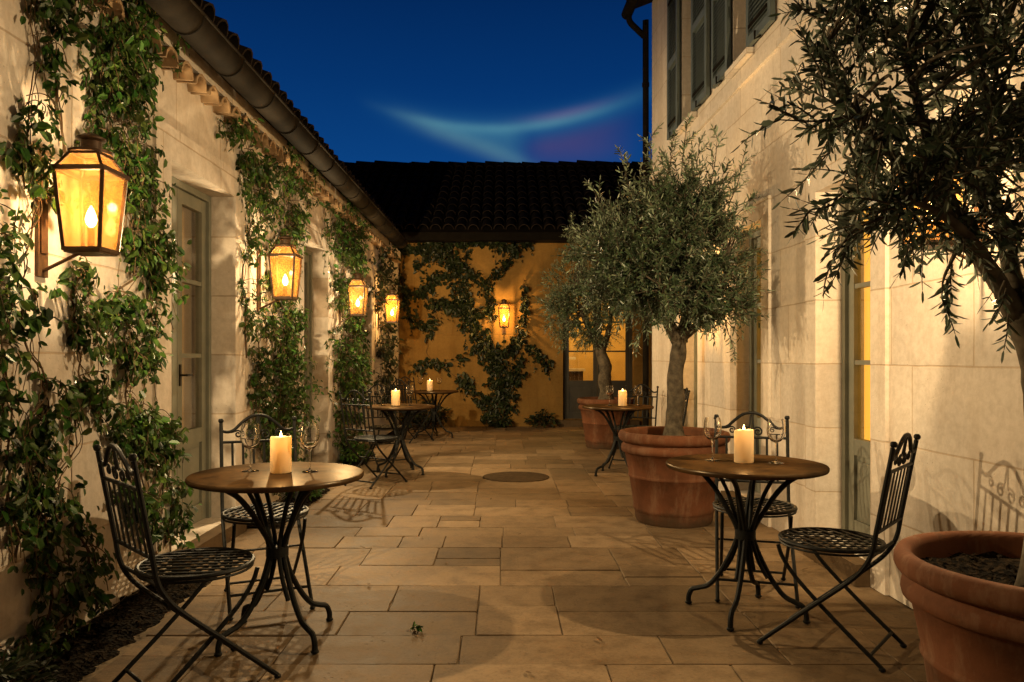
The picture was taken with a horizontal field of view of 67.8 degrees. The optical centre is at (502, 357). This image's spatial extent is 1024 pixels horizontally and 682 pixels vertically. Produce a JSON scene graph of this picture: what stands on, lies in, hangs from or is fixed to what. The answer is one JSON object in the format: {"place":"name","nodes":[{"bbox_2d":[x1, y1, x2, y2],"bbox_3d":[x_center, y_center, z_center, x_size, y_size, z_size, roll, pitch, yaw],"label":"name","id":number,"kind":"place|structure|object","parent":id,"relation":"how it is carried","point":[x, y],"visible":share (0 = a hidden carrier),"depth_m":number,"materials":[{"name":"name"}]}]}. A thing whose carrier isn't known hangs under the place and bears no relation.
{"place":"outdoors","nodes":[
{"label":"outdoors","id":0,"kind":"place"},
{"bbox_2d":[29,427,411,681],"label":"soil","id":1,"kind":"structure","parent":0,"point":[107,635],"depth_m":3.42,"materials":[{"name":"brown soil"}]},
{"bbox_2d":[0,636,60,681],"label":"plant","id":2,"kind":"object","parent":1,"relation":"on","point":[25,669],"visible":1,"depth_m":2.72,"materials":[{"name":"green plant"}]},
{"bbox_2d":[282,489,324,500],"bbox_3d":[-1.736,1.121,6.740,0.388,0.245,0.654,0,0,0],"label":"plant","id":3,"kind":"object","parent":1,"relation":"on","point":[314,493],"visible":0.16,"depth_m":6.61,"materials":[{"name":"green plant"}]},
{"bbox_2d":[339,441,372,463],"bbox_3d":[-1.726,1.117,8.977,0.382,0.292,0.822,0,0,0],"label":"plant","id":4,"kind":"object","parent":1,"relation":"on","point":[350,456],"visible":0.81,"depth_m":8.82,"materials":[{"name":"green plant"}]},
{"bbox_2d":[205,0,651,162],"label":"sky","id":5,"kind":"structure","parent":0,"point":[536,81],"materials":[{"name":"blue"}]},
{"bbox_2d":[35,426,926,681],"bbox_3d":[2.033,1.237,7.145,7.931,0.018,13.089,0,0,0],"label":"pavement","id":6,"kind":"structure","parent":0,"point":[517,629],"depth_m":3.91,"materials":[{"name":"stone"}]},
{"bbox_2d":[93,443,280,681],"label":"folding chair","id":7,"kind":"object","parent":6,"relation":"on","point":[152,562],"visible":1,"depth_m":2.80,"materials":[{"name":"paint"}]},
{"bbox_2d":[0,0,407,663],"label":"building","id":8,"kind":"structure","parent":6,"relation":"on","point":[202,386],"depth_m":4.86,"materials":[{"name":"beige stone"}]},
{"bbox_2d":[0,0,119,664],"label":"climbing vine","id":9,"kind":"object","parent":8,"relation":"attached to","point":[44,558],"visible":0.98,"depth_m":3.10,"materials":[{"name":"green plant"}]},
{"bbox_2d":[35,132,129,277],"bbox_3d":[-1.780,-0.642,3.200,0.325,0.604,0.222,0,0,0],"label":"wall lantern","id":10,"kind":"object","parent":8,"relation":"attached to","point":[90,148],"depth_m":3.18,"materials":[{"name":"brown metal"}]},
{"bbox_2d":[39,0,201,568],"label":"climbing vine","id":11,"kind":"object","parent":8,"relation":"attached to","point":[138,93],"visible":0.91,"depth_m":3.79,"materials":[{"name":"green plant"}]},
{"bbox_2d":[153,116,245,575],"bbox_3d":[-2.049,-0.053,4.915,0.449,2.570,1.410,0,0,0],"label":"door","id":12,"kind":"structure","parent":8,"relation":"in","point":[174,393],"depth_m":5.29,"materials":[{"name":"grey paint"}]},
{"bbox_2d":[215,111,325,501],"bbox_3d":[-1.816,-0.387,6.485,0.294,3.420,2.816,0,0,0],"label":"climbing vine","id":13,"kind":"object","parent":8,"relation":"attached to","point":[289,350],"visible":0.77,"depth_m":6.17,"materials":[{"name":"green plant"}]},
{"bbox_2d":[257,235,302,311],"bbox_3d":[-1.756,-0.662,5.980,0.325,0.604,0.222,0,0,0],"label":"wall lantern","id":14,"kind":"object","parent":8,"relation":"attached to","point":[285,242],"depth_m":5.95,"materials":[{"name":"brown metal"}]},
{"bbox_2d":[296,214,331,462],"bbox_3d":[-2.014,-0.053,7.736,0.262,2.570,1.350,0,0,0],"label":"door","id":15,"kind":"structure","parent":8,"relation":"in","point":[306,278],"depth_m":8.17,"materials":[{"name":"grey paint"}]},
{"bbox_2d":[321,192,374,455],"bbox_3d":[-1.800,-0.351,9.295,0.291,3.417,2.854,0,0,0],"label":"climbing vine","id":16,"kind":"object","parent":8,"relation":"attached to","point":[351,256],"visible":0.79,"depth_m":8.94,"materials":[{"name":"green plant"}]},
{"bbox_2d":[339,272,368,323],"bbox_3d":[-1.732,-0.692,8.850,0.325,0.604,0.222,0,0,0],"label":"wall lantern","id":17,"kind":"object","parent":8,"relation":"attached to","point":[357,277],"depth_m":8.81,"materials":[{"name":"brown metal"}]},
{"bbox_2d":[354,257,374,450],"bbox_3d":[-2.003,-0.053,10.335,0.448,2.570,1.350,0,0,0],"label":"door","id":18,"kind":"structure","parent":8,"relation":"in","point":[371,273],"depth_m":10.82,"materials":[{"name":"grey paint"}]},
{"bbox_2d":[368,241,403,424],"bbox_3d":[-1.773,-0.444,11.821,0.333,3.049,2.694,0,0,0],"label":"climbing vine","id":19,"kind":"object","parent":8,"relation":"attached to","point":[383,354],"visible":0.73,"depth_m":11.66,"materials":[{"name":"green plant"}]},
{"bbox_2d":[377,289,399,328],"bbox_3d":[-1.710,-0.732,11.450,0.325,0.604,0.222,0,0,0],"label":"wall lantern","id":20,"kind":"object","parent":8,"relation":"attached to","point":[391,292],"depth_m":11.41,"materials":[{"name":"brown metal"}]},
{"bbox_2d":[218,414,314,620],"bbox_3d":[-1.212,0.766,3.886,0.428,0.929,0.555,0,0,-25],"label":"folding chair","id":21,"kind":"object","parent":6,"relation":"on","point":[226,516],"visible":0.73,"depth_m":3.94,"materials":[{"name":"paint"}]},
{"bbox_2d":[185,462,363,656],"bbox_3d":[-0.990,0.868,3.350,0.750,0.724,0.750,0,0,-2],"label":"bistro table","id":22,"kind":"object","parent":6,"relation":"on","point":[233,481],"visible":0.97,"depth_m":3.28,"materials":[{"name":"brown metal"}]},
{"bbox_2d":[240,423,260,471],"bbox_3d":[-1.125,0.399,3.400,0.087,0.212,0.087,0,0,41],"label":"wine glass","id":23,"kind":"object","parent":22,"relation":"on","point":[250,435],"visible":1,"depth_m":3.37,"materials":[{"name":"clear glass"}]},
{"bbox_2d":[270,432,291,473],"bbox_3d":[-0.980,0.413,3.370,0.092,0.184,0.092,0,0,-32],"label":"pillar candle","id":24,"kind":"object","parent":22,"relation":"on","point":[280,454],"visible":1,"depth_m":3.33,"materials":[{"name":"beige wax"}]},
{"bbox_2d":[300,423,319,472],"bbox_3d":[-0.855,0.399,3.380,0.087,0.212,0.087,0,0,-5],"label":"wine glass","id":25,"kind":"object","parent":22,"relation":"on","point":[309,436],"visible":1,"depth_m":3.35,"materials":[{"name":"clear glass"}]},
{"bbox_2d":[338,390,407,488],"bbox_3d":[-1.256,0.766,7.426,0.428,0.929,0.555,0,0,33],"label":"folding chair","id":26,"kind":"object","parent":6,"relation":"on","point":[374,438],"visible":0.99,"depth_m":7.30,"materials":[{"name":"paint"}]},
{"bbox_2d":[362,384,411,470],"bbox_3d":[-1.314,0.766,8.645,0.428,0.929,0.555,0,0,-30],"label":"folding chair","id":27,"kind":"object","parent":6,"relation":"on","point":[377,427],"visible":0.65,"depth_m":8.73,"materials":[{"name":"paint"}]},
{"bbox_2d":[364,404,434,477],"bbox_3d":[-1.090,0.868,8.100,0.750,0.724,0.750,0,0,-20],"label":"bistro table","id":28,"kind":"object","parent":6,"relation":"on","point":[390,408],"visible":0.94,"depth_m":8.04,"materials":[{"name":"brown metal"}]},
{"bbox_2d":[377,385,385,404],"bbox_3d":[-1.290,0.399,8.130,0.087,0.212,0.087,0,0,-18],"label":"wine glass","id":29,"kind":"object","parent":28,"relation":"on","point":[381,390],"visible":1,"depth_m":8.10,"materials":[{"name":"clear glass"}]},
{"bbox_2d":[391,389,399,405],"bbox_3d":[-1.135,0.413,8.100,0.092,0.184,0.092,0,0,5],"label":"pillar candle","id":30,"kind":"object","parent":28,"relation":"on","point":[395,397],"visible":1,"depth_m":8.06,"materials":[{"name":"beige wax"}]},
{"bbox_2d":[406,385,413,404],"bbox_3d":[-0.990,0.399,8.130,0.087,0.212,0.087,0,0,-40],"label":"wine glass","id":31,"kind":"object","parent":28,"relation":"on","point":[409,390],"visible":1,"depth_m":8.10,"materials":[{"name":"clear glass"}]},
{"bbox_2d":[389,379,433,443],"bbox_3d":[-1.337,0.766,11.227,0.428,0.929,0.555,0,0,37],"label":"folding chair","id":32,"kind":"object","parent":6,"relation":"on","point":[422,411],"visible":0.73,"depth_m":11.09,"materials":[{"name":"paint"}]},
{"bbox_2d":[395,376,435,435],"bbox_3d":[-1.402,0.766,12.319,0.555,0.929,0.428,0,0,41],"label":"folding chair","id":33,"kind":"object","parent":6,"relation":"on","point":[416,403],"visible":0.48,"depth_m":12.42,"materials":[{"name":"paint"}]},
{"bbox_2d":[410,621,422,633],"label":"plant","id":34,"kind":"object","parent":6,"relation":"on","point":[418,628],"visible":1,"depth_m":3.42,"materials":[{"name":"green plant"}]},
{"bbox_2d":[398,396,451,427],"bbox_3d":[-1.377,0.960,13.436,0.972,0.566,0.606,0,0,0],"label":"plant","id":35,"kind":"object","parent":6,"relation":"on","point":[442,414],"visible":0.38,"depth_m":13.44,"materials":[{"name":"green plant"}]},
{"bbox_2d":[413,390,458,439],"bbox_3d":[-1.050,0.868,11.750,0.750,0.724,0.750,0,0,-40],"label":"bistro table","id":36,"kind":"object","parent":6,"relation":"on","point":[434,414],"visible":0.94,"depth_m":11.73,"materials":[{"name":"brown metal"}]},
{"bbox_2d":[418,377,422,390],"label":"wine glass","id":37,"kind":"object","parent":36,"relation":"on","point":[420,380],"visible":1,"depth_m":11.77,"materials":[{"name":"clear glass"}]},
{"bbox_2d":[427,380,432,390],"bbox_3d":[-1.120,0.413,11.750,0.092,0.184,0.092,0,0,-12],"label":"pillar candle","id":38,"kind":"object","parent":36,"relation":"on","point":[429,385],"visible":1,"depth_m":11.71,"materials":[{"name":"beige wax"}]},
{"bbox_2d":[436,377,441,390],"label":"wine glass","id":39,"kind":"object","parent":36,"relation":"on","point":[438,380],"visible":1,"depth_m":11.77,"materials":[{"name":"clear glass"}]},
{"bbox_2d":[344,160,651,426],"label":"building","id":40,"kind":"structure","parent":6,"relation":"on","point":[538,203],"depth_m":13.70,"materials":[{"name":"paint"}]},
{"bbox_2d":[397,242,554,426],"bbox_3d":[-0.623,-0.454,13.606,3.122,3.572,0.352,0,0,0],"label":"climbing vine","id":41,"kind":"object","parent":40,"relation":"attached to","point":[467,312],"visible":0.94,"depth_m":13.61,"materials":[{"name":"green plant"}]},
{"bbox_2d":[498,299,509,332],"bbox_3d":[0.030,-0.742,13.537,0.222,0.604,0.325,0,0,0],"label":"wall lantern","id":42,"kind":"object","parent":40,"relation":"attached to","point":[503,326],"depth_m":13.45,"materials":[{"name":"brown metal"}]},
{"bbox_2d":[569,357,584,379],"bbox_3d":[1.270,0.552,15.890,0.860,1.160,0.560,0,0,0],"label":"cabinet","id":43,"kind":"object","parent":40,"relation":"in","point":[575,373],"visible":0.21,"depth_m":15.64,"materials":[{"name":"brown wood"}]},
{"bbox_2d":[558,285,639,426],"bbox_3d":[1.725,-0.042,13.820,1.450,2.548,0.440,0,0,0],"label":"door","id":44,"kind":"structure","parent":40,"relation":"in","point":[573,390],"depth_m":13.84,"materials":[{"name":"paint"}]},
{"bbox_2d":[487,415,513,427],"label":"plant","id":45,"kind":"object","parent":6,"relation":"on","point":[505,421],"visible":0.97,"depth_m":13.43,"materials":[{"name":"green plant"}]},
{"bbox_2d":[483,471,548,481],"bbox_3d":[0.140,1.238,7.880,0.690,0.028,0.690,0,0,0],"label":"stone cover","id":46,"kind":"object","parent":6,"relation":"on","point":[515,476],"visible":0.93,"depth_m":7.86,"materials":[{"name":"brown stone"}]},
{"bbox_2d":[524,408,559,427],"bbox_3d":[0.709,1.091,13.492,0.678,0.387,0.415,0,0,0],"label":"plant","id":47,"kind":"object","parent":6,"relation":"on","point":[540,417],"visible":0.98,"depth_m":13.48,"materials":[{"name":"green plant"}]},
{"bbox_2d":[577,397,635,449],"bbox_3d":[1.430,0.892,10.500,0.800,0.680,0.800,0,0,0],"label":"plant pot","id":48,"kind":"object","parent":6,"relation":"on","point":[598,433],"visible":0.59,"depth_m":10.23,"materials":[{"name":"ceramic"}]},
{"bbox_2d":[534,212,630,398],"bbox_3d":[1.284,-0.679,10.472,1.736,2.662,1.337,0,0,0],"label":"olive tree","id":49,"kind":"object","parent":48,"relation":"on","point":[564,305],"visible":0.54,"depth_m":10.37,"materials":[{"name":"green plant"}]},
{"bbox_2d":[582,404,653,475],"bbox_3d":[1.220,0.868,8.050,0.750,0.724,0.750,0,0,20],"label":"bistro table","id":50,"kind":"object","parent":6,"relation":"on","point":[631,409],"visible":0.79,"depth_m":7.96,"materials":[{"name":"brown metal"}]},
{"bbox_2d":[605,385,613,405],"bbox_3d":[1.140,0.399,8.100,0.087,0.212,0.087,0,0,-7],"label":"wine glass","id":51,"kind":"object","parent":50,"relation":"on","point":[609,390],"visible":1,"depth_m":8.07,"materials":[{"name":"clear glass"}]},
{"bbox_2d":[618,388,626,405],"bbox_3d":[1.270,0.413,8.050,0.092,0.184,0.092,0,0,-24],"label":"pillar candle","id":52,"kind":"object","parent":50,"relation":"on","point":[622,397],"visible":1,"depth_m":8.01,"materials":[{"name":"beige wax"}]},
{"bbox_2d":[634,385,641,405],"bbox_3d":[1.440,0.399,8.100,0.087,0.212,0.087,0,0,41],"label":"wine glass","id":53,"kind":"object","parent":50,"relation":"on","point":[637,390],"visible":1,"depth_m":8.07,"materials":[{"name":"clear glass"}]},
{"bbox_2d":[608,384,658,468],"bbox_3d":[1.484,0.766,8.605,0.428,0.929,0.555,0,0,30],"label":"folding chair","id":54,"kind":"object","parent":6,"relation":"on","point":[651,417],"visible":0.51,"depth_m":8.74,"materials":[{"name":"paint"}]},
{"bbox_2d":[618,426,730,527],"bbox_3d":[1.300,0.892,5.780,0.830,0.680,0.830,0,0,0],"label":"plant pot","id":55,"kind":"object","parent":6,"relation":"on","point":[664,495],"visible":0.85,"depth_m":5.50,"materials":[{"name":"ceramic"}]},
{"bbox_2d":[557,113,775,435],"bbox_3d":[1.151,-0.586,5.665,1.624,2.477,1.314,0,0,0],"label":"olive tree","id":56,"kind":"object","parent":55,"relation":"in","point":[676,276],"visible":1,"depth_m":5.48,"materials":[{"name":"green plant"}]},
{"bbox_2d":[682,387,690,426],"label":"folding chair","id":57,"kind":"object","parent":6,"relation":"on","point":[686,390],"visible":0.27,"depth_m":7.63,"materials":[{"name":"paint"}]},
{"bbox_2d":[666,454,829,631],"bbox_3d":[1.170,0.868,3.670,0.750,0.724,0.750,0,0,-12],"label":"bistro table","id":58,"kind":"object","parent":6,"relation":"on","point":[790,470],"visible":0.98,"depth_m":3.62,"materials":[{"name":"brown metal"}]},
{"bbox_2d":[704,417,721,460],"bbox_3d":[1.035,0.399,3.750,0.087,0.212,0.087,0,0,-14],"label":"wine glass","id":59,"kind":"object","parent":58,"relation":"on","point":[712,429],"visible":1,"depth_m":3.72,"materials":[{"name":"clear glass"}]},
{"bbox_2d":[734,425,753,462],"bbox_3d":[1.170,0.413,3.690,0.092,0.184,0.092,0,0,44],"label":"pillar candle","id":60,"kind":"object","parent":58,"relation":"on","point":[743,445],"visible":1,"depth_m":3.65,"materials":[{"name":"beige wax"}]},
{"bbox_2d":[766,418,785,463],"bbox_3d":[1.315,0.399,3.660,0.087,0.212,0.087,0,0,-38],"label":"wine glass","id":61,"kind":"object","parent":58,"relation":"on","point":[776,430],"visible":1,"depth_m":3.63,"materials":[{"name":"clear glass"}]},
{"bbox_2d":[712,411,799,608],"bbox_3d":[1.337,0.766,4.048,0.428,0.929,0.555,0,0,15],"label":"folding chair","id":62,"kind":"object","parent":6,"relation":"on","point":[789,506],"visible":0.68,"depth_m":4.08,"materials":[{"name":"paint"}]},
{"bbox_2d":[621,0,1023,608],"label":"building","id":63,"kind":"structure","parent":6,"relation":"on","point":[859,373],"depth_m":4.77,"materials":[{"name":"beige stone"}]},
{"bbox_2d":[676,112,696,134],"bbox_3d":[1.945,-2.380,7.735,0.218,0.053,0.607,0,0,-2],"label":"window sill","id":64,"kind":"structure","parent":63,"relation":"in","point":[694,114],"depth_m":7.72,"materials":[{"name":"beige stone"}]},
{"bbox_2d":[675,244,703,427],"bbox_3d":[2.000,0.022,7.713,0.252,2.420,1.001,0,0,-2],"label":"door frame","id":65,"kind":"structure","parent":63,"relation":"in","point":[698,344],"depth_m":7.32,"materials":[{"name":"beige stone"}]},
{"bbox_2d":[725,47,754,78],"bbox_3d":[1.991,-2.380,6.155,0.218,0.053,0.537,0,0,-2],"label":"window sill","id":66,"kind":"structure","parent":63,"relation":"in","point":[748,52],"depth_m":6.09,"materials":[{"name":"beige stone"}]},
{"bbox_2d":[721,195,770,526],"bbox_3d":[2.065,0.022,6.050,0.461,2.420,1.000,0,0,0],"label":"door frame","id":67,"kind":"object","parent":63,"relation":"in","point":[759,338],"depth_m":6.21,"materials":[{"name":"beige stone"}]},
{"bbox_2d":[803,146,888,595],"bbox_3d":[2.113,0.022,4.435,0.460,2.420,0.970,0,0,0],"label":"door","id":68,"kind":"structure","parent":63,"relation":"in","point":[864,461],"depth_m":4.65,"materials":[{"name":"grey paint"}]},
{"bbox_2d":[895,135,986,270],"bbox_3d":[1.865,-0.672,3.220,0.325,0.604,0.222,0,0,0],"label":"wall lantern","id":69,"kind":"object","parent":63,"relation":"attached to","point":[976,209],"depth_m":3.21,"materials":[{"name":"brown metal"}]},
{"bbox_2d":[757,433,920,672],"bbox_3d":[1.432,0.766,3.251,0.555,0.929,0.428,0,0,41],"label":"folding chair","id":70,"kind":"object","parent":6,"relation":"on","point":[874,549],"visible":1,"depth_m":3.17,"materials":[{"name":"paint"}]},
{"bbox_2d":[893,531,1023,681],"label":"plant pot","id":71,"kind":"object","parent":6,"relation":"on","point":[962,594],"visible":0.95,"depth_m":2.16,"materials":[{"name":"ceramic"}]},
{"bbox_2d":[731,0,1023,586],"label":"olive tree","id":72,"kind":"object","parent":71,"relation":"on","point":[933,168],"visible":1,"depth_m":2.14,"materials":[{"name":"green plant"}]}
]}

